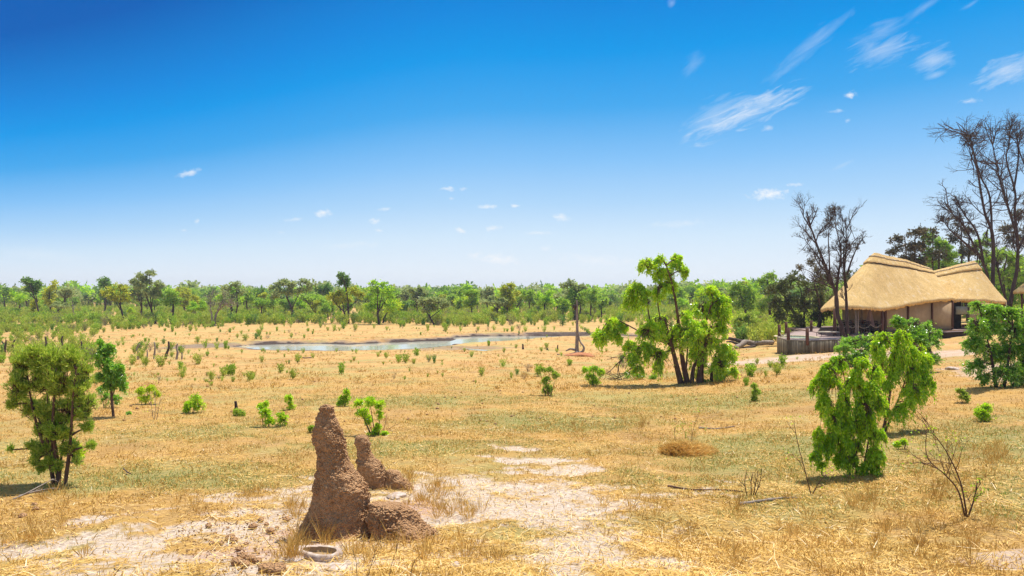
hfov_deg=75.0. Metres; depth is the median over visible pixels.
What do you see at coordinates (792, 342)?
pool deck
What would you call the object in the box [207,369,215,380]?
scrub bush
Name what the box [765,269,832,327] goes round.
broad tree
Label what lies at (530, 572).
straw litter
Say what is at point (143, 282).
tall tree
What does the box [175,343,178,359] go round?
dead stump
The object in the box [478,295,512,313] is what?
umbrella tree
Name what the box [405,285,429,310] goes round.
tall tree
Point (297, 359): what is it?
scrub bush
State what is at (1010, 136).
bare tree
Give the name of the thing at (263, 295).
narrow tree
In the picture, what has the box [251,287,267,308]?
rounded tree
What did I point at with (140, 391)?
shrub
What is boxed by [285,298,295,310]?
rounded tree
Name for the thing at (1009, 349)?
leafy bush
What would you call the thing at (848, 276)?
broad tree
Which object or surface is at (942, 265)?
woodland tree
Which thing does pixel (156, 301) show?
umbrella tree
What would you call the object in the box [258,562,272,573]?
soil clod
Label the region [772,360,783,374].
scrub bush
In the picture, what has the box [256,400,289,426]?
shrub
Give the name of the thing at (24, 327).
scrub bush
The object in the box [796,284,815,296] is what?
rounded tree
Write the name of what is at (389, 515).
termite mound
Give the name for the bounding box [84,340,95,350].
scrub bush
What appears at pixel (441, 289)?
rounded tree
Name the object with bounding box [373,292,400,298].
umbrella tree
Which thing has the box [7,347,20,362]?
scrub bush
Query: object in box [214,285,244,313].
rounded tree
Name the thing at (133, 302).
rounded tree
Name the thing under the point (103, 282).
tall tree
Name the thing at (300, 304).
rounded tree
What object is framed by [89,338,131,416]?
young tree
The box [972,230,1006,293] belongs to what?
woodland tree
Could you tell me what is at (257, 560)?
soil clod
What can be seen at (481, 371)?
scrub bush
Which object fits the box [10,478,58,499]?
dead branch
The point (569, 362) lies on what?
scrub bush
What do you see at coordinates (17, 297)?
rounded tree
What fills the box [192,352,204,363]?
scrub bush
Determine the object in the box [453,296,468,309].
tree
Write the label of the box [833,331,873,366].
leafy bush
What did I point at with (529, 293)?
umbrella tree
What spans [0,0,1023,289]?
sky
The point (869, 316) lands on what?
patio umbrella
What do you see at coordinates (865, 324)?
dining table
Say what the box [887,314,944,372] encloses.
leafy bush
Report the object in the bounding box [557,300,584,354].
dead tree
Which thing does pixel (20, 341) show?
scrub bush
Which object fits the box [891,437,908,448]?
shrub
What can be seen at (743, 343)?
fallen log
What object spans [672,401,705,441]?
leafless shrub
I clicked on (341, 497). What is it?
termite mound
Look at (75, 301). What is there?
rounded tree
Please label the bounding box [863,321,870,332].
dining chair
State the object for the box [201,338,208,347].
scrub bush
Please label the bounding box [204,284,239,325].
bare tree
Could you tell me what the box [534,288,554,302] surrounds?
spreading tree
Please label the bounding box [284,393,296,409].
shrub
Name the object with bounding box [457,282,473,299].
rounded tree
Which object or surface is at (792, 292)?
rounded tree
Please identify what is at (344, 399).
shrub
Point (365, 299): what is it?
rounded tree
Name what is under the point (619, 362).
fallen branch
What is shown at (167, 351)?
dead stump
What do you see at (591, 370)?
shrub
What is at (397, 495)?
rock
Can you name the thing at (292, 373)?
scrub bush
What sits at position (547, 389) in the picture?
shrub
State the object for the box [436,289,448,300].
rounded tree
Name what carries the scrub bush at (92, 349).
on the ground at (562, 339)
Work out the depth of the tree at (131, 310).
161.56 m
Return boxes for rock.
[287,555,303,562]
[325,562,347,572]
[387,492,405,499]
[452,561,460,566]
[945,366,958,369]
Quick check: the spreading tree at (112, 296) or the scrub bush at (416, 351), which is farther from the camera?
the spreading tree at (112, 296)
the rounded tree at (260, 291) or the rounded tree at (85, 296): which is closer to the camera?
the rounded tree at (260, 291)
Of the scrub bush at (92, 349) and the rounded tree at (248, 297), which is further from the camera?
the rounded tree at (248, 297)
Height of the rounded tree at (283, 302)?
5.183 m
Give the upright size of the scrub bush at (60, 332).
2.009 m
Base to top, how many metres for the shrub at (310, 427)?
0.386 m
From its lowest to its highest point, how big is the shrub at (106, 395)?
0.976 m
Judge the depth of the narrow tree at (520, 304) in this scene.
218.19 m
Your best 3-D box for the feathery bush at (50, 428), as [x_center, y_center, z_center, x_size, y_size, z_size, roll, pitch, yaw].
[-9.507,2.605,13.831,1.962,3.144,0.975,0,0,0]
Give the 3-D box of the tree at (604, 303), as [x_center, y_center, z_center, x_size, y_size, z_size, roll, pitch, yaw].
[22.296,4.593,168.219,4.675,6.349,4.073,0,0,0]
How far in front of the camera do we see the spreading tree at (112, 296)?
138.71 m
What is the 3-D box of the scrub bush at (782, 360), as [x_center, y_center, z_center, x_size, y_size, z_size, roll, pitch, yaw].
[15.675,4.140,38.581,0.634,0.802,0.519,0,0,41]
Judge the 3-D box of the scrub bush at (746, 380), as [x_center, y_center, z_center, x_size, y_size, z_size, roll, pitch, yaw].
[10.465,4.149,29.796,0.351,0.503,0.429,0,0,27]
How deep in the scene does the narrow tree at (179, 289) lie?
205.47 m
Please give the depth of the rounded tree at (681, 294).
172.74 m
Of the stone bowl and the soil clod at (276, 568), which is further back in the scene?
the stone bowl
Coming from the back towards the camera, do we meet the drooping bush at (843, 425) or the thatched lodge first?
the thatched lodge
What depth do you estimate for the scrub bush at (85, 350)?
57.37 m
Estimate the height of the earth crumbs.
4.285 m
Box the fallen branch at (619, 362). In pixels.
[597,346,642,379]
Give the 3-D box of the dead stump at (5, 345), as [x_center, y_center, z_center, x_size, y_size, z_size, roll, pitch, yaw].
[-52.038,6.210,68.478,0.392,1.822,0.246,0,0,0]
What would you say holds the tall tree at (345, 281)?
on the ground at (562, 339)
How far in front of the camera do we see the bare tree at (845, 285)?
52.80 m
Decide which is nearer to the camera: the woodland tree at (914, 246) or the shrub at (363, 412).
the shrub at (363, 412)
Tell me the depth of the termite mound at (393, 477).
12.95 m
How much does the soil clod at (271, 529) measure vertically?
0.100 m
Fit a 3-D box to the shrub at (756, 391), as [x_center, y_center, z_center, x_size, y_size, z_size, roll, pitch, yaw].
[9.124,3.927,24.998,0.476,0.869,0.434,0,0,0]
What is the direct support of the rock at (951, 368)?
on the ground at (562, 339)
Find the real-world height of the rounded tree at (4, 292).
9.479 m
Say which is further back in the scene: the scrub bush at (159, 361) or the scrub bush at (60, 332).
the scrub bush at (60, 332)
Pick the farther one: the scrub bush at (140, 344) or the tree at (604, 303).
the tree at (604, 303)
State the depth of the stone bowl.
8.43 m
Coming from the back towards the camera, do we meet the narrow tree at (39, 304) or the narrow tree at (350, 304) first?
the narrow tree at (39, 304)
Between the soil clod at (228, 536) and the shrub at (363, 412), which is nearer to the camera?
the soil clod at (228, 536)
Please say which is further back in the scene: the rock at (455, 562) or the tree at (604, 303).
the tree at (604, 303)
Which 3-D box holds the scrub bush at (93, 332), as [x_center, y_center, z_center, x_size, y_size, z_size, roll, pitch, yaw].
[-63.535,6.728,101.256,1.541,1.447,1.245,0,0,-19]
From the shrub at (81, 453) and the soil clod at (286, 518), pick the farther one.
the shrub at (81, 453)
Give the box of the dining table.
[837,324,879,332]
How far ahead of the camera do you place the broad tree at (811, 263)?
71.84 m
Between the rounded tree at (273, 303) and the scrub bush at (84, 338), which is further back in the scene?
the rounded tree at (273, 303)
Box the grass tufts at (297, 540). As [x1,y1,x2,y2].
[0,415,1018,571]
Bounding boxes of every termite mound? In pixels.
[297,404,370,541]
[354,435,385,489]
[365,501,438,542]
[384,469,413,490]
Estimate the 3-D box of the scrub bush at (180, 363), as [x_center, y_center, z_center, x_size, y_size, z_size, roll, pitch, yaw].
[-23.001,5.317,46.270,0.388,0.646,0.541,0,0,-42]
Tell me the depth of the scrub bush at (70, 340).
80.44 m
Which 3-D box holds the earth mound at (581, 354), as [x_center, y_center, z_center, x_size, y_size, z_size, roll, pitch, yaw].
[6.327,6.404,62.766,2.831,0.691,2.231,0,0,0]
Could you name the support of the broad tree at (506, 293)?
on the ground at (562, 339)
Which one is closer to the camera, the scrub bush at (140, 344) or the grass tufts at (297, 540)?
the grass tufts at (297, 540)
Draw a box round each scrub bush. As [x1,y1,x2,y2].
[0,354,7,362]
[6,341,11,351]
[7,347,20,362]
[11,337,26,345]
[12,325,20,337]
[20,323,31,331]
[21,334,30,342]
[32,327,46,339]
[54,328,67,340]
[57,332,66,344]
[65,334,75,343]
[79,333,93,343]
[81,344,94,358]
[81,348,91,360]
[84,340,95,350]
[85,343,97,358]
[88,328,98,335]
[90,323,100,333]
[128,354,137,364]
[131,344,136,353]
[135,348,144,358]
[136,340,143,350]
[142,356,148,365]
[153,353,168,366]
[165,342,175,350]
[176,363,186,373]
[177,361,182,368]
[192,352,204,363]
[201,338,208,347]
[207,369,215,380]
[219,367,229,376]
[223,340,227,348]
[228,362,236,374]
[245,370,252,379]
[277,363,284,372]
[288,368,298,378]
[293,352,301,362]
[337,361,345,373]
[395,354,403,362]
[401,353,409,362]
[412,348,420,354]
[478,366,485,375]
[499,358,507,366]
[534,363,543,375]
[567,359,573,365]
[743,360,756,376]
[743,377,749,385]
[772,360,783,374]
[776,355,787,365]
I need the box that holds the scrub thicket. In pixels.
[0,296,826,331]
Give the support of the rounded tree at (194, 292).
on the ground at (562, 339)
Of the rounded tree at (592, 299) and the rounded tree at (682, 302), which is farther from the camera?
the rounded tree at (682, 302)
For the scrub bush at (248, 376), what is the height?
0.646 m
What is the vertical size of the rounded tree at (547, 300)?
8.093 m
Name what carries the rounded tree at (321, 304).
on the ground at (562, 339)
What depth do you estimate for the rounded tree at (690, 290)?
199.40 m
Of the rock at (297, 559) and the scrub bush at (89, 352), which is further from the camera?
the scrub bush at (89, 352)
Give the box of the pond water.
[237,336,559,350]
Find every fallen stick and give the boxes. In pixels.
[667,485,742,491]
[699,426,734,428]
[738,497,802,505]
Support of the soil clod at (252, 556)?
on the ground at (562, 339)
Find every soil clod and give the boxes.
[18,512,26,517]
[205,523,211,527]
[225,534,234,540]
[230,537,237,543]
[231,557,243,566]
[237,551,247,558]
[240,560,249,568]
[245,554,255,562]
[248,523,257,529]
[253,557,261,563]
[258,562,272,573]
[265,527,274,533]
[267,562,285,574]
[282,516,290,521]
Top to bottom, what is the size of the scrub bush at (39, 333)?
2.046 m
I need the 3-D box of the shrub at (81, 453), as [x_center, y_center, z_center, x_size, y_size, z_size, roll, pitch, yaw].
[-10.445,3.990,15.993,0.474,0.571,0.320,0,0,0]
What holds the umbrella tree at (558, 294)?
on the ground at (562, 339)
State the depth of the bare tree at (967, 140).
77.62 m
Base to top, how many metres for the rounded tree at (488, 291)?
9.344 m
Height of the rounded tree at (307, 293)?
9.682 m
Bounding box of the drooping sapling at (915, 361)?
[867,329,936,431]
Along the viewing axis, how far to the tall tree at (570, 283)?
159.43 m
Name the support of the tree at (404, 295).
on the ground at (562, 339)
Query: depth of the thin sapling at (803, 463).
11.78 m
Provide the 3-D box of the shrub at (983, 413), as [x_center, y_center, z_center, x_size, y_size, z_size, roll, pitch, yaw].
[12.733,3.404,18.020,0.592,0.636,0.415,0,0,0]
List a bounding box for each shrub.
[73,443,87,460]
[95,386,123,407]
[134,384,161,403]
[146,380,169,419]
[182,392,207,412]
[233,408,245,416]
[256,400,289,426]
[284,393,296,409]
[306,424,314,432]
[336,387,351,405]
[347,537,421,575]
[349,396,391,435]
[535,365,560,395]
[581,364,605,384]
[624,370,657,379]
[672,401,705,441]
[704,371,731,381]
[739,469,764,495]
[748,382,762,400]
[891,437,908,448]
[899,408,988,516]
[954,387,970,402]
[972,402,996,421]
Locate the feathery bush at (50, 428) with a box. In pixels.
[1,339,101,484]
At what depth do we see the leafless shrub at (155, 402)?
22.28 m
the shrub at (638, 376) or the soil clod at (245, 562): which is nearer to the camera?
the soil clod at (245, 562)
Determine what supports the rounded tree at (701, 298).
on the ground at (562, 339)
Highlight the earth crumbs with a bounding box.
[3,347,1003,574]
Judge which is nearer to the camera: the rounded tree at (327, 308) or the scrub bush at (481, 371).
the scrub bush at (481, 371)
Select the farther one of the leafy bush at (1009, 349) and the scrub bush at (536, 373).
the scrub bush at (536, 373)
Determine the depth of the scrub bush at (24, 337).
87.84 m
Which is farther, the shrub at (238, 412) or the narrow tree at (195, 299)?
the narrow tree at (195, 299)
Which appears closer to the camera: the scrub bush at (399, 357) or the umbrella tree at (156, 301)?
the scrub bush at (399, 357)
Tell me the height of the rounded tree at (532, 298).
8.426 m
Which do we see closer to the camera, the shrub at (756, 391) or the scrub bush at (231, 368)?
the shrub at (756, 391)
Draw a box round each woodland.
[0,276,843,308]
[859,257,1023,317]
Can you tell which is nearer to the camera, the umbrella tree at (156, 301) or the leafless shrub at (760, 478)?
the leafless shrub at (760, 478)
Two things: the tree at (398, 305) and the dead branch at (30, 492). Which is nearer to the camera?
the dead branch at (30, 492)
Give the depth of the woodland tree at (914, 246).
91.86 m
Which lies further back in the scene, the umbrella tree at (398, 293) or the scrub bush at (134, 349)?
the umbrella tree at (398, 293)
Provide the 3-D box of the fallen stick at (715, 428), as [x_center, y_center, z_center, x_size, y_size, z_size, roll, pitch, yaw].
[6.165,4.199,20.007,1.089,0.113,0.292,0,0,6]
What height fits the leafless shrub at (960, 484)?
1.654 m
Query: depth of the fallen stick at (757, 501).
11.47 m
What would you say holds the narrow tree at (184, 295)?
on the ground at (562, 339)
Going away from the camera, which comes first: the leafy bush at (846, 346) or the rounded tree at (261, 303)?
the leafy bush at (846, 346)
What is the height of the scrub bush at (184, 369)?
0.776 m
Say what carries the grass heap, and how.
on the ground at (562, 339)
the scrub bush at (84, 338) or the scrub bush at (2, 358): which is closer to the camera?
the scrub bush at (2, 358)
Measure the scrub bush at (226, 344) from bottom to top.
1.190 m
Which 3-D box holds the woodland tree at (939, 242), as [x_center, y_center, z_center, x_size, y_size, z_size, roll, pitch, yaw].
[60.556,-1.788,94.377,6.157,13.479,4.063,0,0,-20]
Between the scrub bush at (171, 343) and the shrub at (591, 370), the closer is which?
the shrub at (591, 370)
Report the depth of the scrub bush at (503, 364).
46.77 m
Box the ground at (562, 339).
[0,299,1023,575]
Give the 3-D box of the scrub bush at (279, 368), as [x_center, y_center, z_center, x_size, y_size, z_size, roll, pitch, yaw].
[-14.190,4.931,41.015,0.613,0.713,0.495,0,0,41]
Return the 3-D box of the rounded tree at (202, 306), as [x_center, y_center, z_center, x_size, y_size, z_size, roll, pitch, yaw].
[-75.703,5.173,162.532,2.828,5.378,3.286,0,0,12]
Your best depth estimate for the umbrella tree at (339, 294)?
141.75 m
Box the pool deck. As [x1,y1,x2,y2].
[774,320,842,354]
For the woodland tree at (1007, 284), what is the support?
on the ground at (562, 339)
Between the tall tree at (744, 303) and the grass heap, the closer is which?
the grass heap
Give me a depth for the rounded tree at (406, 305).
162.96 m
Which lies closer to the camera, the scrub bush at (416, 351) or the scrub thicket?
the scrub bush at (416, 351)
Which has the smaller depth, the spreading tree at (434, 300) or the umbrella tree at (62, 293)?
the spreading tree at (434, 300)
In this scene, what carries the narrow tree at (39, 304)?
on the ground at (562, 339)
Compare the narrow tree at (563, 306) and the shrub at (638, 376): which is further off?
the narrow tree at (563, 306)
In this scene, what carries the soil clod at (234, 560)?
on the ground at (562, 339)
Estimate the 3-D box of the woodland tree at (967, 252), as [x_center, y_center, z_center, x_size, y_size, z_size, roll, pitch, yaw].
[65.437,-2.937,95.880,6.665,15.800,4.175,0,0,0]
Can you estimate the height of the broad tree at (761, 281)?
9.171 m
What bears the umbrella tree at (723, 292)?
on the ground at (562, 339)
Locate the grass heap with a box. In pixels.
[656,436,718,457]
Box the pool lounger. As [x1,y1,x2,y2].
[816,331,839,336]
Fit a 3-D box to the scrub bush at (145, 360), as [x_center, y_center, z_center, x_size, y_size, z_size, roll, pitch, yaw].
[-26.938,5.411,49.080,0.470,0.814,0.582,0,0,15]
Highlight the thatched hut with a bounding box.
[1013,283,1023,316]
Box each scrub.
[1,320,797,385]
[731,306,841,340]
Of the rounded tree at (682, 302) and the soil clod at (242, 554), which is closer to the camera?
the soil clod at (242, 554)
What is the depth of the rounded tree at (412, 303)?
176.90 m
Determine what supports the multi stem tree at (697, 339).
on the ground at (562, 339)
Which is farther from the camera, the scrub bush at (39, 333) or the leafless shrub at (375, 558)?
the scrub bush at (39, 333)
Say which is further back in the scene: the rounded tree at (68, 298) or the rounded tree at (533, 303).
the rounded tree at (533, 303)
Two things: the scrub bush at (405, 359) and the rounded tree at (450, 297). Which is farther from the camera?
the rounded tree at (450, 297)
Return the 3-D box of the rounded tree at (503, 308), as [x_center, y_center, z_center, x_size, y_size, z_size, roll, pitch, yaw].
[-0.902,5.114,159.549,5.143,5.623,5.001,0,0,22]
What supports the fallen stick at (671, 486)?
on the ground at (562, 339)
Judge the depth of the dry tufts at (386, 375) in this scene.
43.42 m
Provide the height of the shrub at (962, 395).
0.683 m
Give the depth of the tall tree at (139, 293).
151.60 m
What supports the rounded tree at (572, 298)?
on the ground at (562, 339)
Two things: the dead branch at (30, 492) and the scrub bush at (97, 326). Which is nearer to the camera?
the dead branch at (30, 492)
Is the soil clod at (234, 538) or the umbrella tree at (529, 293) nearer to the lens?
the soil clod at (234, 538)
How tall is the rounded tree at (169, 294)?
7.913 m
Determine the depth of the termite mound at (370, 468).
12.96 m
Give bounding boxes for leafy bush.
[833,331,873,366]
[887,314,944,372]
[959,300,1023,388]
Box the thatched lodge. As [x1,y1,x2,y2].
[790,253,1006,345]
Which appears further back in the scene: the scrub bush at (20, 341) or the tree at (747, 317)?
the tree at (747, 317)
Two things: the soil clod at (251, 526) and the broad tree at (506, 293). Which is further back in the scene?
the broad tree at (506, 293)
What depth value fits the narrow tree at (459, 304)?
184.59 m
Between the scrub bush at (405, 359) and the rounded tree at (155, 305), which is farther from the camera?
the rounded tree at (155, 305)
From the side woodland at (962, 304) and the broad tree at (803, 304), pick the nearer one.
the broad tree at (803, 304)
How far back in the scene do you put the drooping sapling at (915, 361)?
17.32 m
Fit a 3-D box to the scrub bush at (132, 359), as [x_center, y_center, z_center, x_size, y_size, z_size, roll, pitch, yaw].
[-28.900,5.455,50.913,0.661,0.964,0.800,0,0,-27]
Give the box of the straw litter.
[0,361,1023,575]
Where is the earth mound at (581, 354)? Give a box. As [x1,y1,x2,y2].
[564,352,593,356]
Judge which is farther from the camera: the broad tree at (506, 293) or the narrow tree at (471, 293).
the narrow tree at (471, 293)
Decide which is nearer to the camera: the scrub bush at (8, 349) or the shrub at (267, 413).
the shrub at (267, 413)
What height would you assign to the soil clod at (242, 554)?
0.093 m
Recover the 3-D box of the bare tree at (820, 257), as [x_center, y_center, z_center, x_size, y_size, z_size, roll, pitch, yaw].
[24.322,-1.330,52.836,5.436,12.794,3.656,0,0,0]
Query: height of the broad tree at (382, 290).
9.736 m
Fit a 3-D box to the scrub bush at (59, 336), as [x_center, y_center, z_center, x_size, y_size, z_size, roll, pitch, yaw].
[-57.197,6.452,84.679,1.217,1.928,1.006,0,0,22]
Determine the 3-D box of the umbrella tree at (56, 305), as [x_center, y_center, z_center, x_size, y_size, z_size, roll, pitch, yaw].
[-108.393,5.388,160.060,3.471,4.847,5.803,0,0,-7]
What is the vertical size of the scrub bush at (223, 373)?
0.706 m
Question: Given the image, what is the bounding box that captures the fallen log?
[721,337,773,348]
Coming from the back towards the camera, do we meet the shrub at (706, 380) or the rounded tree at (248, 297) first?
the rounded tree at (248, 297)
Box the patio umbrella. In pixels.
[865,310,874,325]
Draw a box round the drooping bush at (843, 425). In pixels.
[806,355,889,478]
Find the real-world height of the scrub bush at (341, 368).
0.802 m
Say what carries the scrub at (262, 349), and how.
on the ground at (562, 339)
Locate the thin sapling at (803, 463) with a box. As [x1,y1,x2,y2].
[783,416,832,494]
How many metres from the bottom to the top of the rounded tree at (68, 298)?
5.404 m
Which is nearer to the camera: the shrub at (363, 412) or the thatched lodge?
the shrub at (363, 412)
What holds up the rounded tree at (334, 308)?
on the ground at (562, 339)
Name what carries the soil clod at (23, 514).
on the ground at (562, 339)
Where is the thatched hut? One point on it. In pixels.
(1019, 290)
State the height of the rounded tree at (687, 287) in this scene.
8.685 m
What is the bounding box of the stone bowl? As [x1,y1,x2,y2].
[291,544,342,561]
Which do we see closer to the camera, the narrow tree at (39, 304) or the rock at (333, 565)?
the rock at (333, 565)
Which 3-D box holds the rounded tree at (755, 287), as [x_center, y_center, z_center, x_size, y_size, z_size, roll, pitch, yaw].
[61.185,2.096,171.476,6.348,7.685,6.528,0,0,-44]
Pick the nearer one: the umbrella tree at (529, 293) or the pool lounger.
the pool lounger
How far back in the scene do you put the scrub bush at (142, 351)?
59.48 m
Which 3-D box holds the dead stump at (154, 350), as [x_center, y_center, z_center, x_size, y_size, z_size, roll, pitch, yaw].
[-32.726,5.759,61.080,0.251,1.684,0.186,0,0,0]
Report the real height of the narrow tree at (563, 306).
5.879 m
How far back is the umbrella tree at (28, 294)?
211.46 m
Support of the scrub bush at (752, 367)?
on the ground at (562, 339)
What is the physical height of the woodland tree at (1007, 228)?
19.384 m
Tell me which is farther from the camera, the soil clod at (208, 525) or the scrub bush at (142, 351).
the scrub bush at (142, 351)
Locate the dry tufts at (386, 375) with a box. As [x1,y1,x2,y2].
[0,330,905,390]
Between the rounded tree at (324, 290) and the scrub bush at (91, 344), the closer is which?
the scrub bush at (91, 344)
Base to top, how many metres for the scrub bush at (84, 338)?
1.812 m
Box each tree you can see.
[0,283,16,308]
[4,288,29,307]
[19,276,45,311]
[20,292,41,306]
[29,295,42,307]
[29,298,40,312]
[39,279,59,309]
[49,300,70,312]
[52,287,77,309]
[60,297,72,305]
[71,297,79,304]
[83,293,93,305]
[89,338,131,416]
[93,276,113,310]
[99,281,132,318]
[126,307,135,313]
[127,277,149,313]
[129,295,137,303]
[132,268,167,323]
[136,298,159,308]
[152,296,164,312]
[159,288,185,315]
[174,286,191,308]
[179,290,191,309]
[186,301,197,312]
[189,295,200,315]
[190,287,200,300]
[195,299,208,311]
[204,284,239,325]
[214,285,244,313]
[219,280,248,312]
[240,284,256,307]
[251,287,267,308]
[252,297,270,313]
[257,292,268,308]
[266,278,317,316]
[266,296,279,309]
[276,298,286,308]
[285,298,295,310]
[295,298,306,308]
[297,293,327,308]
[300,286,314,294]
[311,300,319,314]
[313,282,332,297]
[319,301,335,318]
[319,302,331,313]
[325,285,366,323]
[327,303,336,317]
[336,271,351,323]
[340,295,355,310]
[361,292,371,302]
[364,279,399,323]
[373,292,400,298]
[382,299,403,322]
[397,289,410,310]
[401,300,409,310]
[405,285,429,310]
[407,296,420,310]
[415,296,450,324]
[435,286,449,295]
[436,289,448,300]
[446,294,457,304]
[450,285,464,294]
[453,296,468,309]
[455,298,462,309]
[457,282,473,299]
[462,288,479,312]
[478,285,494,306]
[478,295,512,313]
[493,282,521,320]
[498,301,518,312]
[507,289,536,309]
[517,296,523,308]
[523,288,534,308]
[526,294,536,306]
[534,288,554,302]
[534,288,557,309]
[550,289,562,311]
[553,289,590,318]
[556,296,571,316]
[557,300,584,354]
[559,278,587,319]
[566,288,585,313]
[578,287,603,319]
[590,252,740,383]
[595,294,608,316]
[664,286,690,308]
[676,297,689,308]
[683,283,695,302]
[686,287,697,303]
[692,283,708,303]
[720,288,743,305]
[726,280,759,312]
[731,311,761,329]
[744,283,763,299]
[754,270,777,314]
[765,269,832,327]
[790,192,856,337]
[790,290,800,297]
[795,258,840,325]
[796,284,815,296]
[828,201,873,337]
[841,268,858,281]
[885,222,951,266]
[920,231,961,269]
[925,115,1020,286]
[926,258,971,269]
[944,213,987,321]
[960,109,1023,322]
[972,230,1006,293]
[984,245,1023,307]
[994,192,1023,303]
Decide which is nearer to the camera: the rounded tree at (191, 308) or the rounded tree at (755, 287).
the rounded tree at (191, 308)
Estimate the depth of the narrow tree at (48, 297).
167.41 m
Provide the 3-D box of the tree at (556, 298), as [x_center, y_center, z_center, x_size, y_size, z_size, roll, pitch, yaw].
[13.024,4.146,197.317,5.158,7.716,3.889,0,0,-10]
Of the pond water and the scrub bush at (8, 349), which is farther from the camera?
the pond water
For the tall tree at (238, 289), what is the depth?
159.47 m
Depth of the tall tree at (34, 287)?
150.60 m
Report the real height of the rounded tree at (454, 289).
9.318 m
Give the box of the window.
[956,306,967,313]
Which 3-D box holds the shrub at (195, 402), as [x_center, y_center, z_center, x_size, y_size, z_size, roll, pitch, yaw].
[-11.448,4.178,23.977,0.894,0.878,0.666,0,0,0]
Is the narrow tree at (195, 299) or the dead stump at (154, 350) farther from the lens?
the narrow tree at (195, 299)
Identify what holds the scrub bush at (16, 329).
on the ground at (562, 339)
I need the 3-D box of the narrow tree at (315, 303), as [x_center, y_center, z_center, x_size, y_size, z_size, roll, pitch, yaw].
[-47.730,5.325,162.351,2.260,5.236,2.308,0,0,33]
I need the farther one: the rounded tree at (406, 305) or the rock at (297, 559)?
the rounded tree at (406, 305)
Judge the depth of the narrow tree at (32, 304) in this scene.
158.86 m
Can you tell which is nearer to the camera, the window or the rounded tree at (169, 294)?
the window
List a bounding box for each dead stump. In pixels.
[3,340,6,353]
[153,342,155,358]
[164,341,169,359]
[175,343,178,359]
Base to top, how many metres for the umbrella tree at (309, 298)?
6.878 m
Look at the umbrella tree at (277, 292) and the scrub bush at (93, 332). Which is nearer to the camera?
the scrub bush at (93, 332)
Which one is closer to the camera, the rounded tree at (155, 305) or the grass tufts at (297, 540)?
the grass tufts at (297, 540)

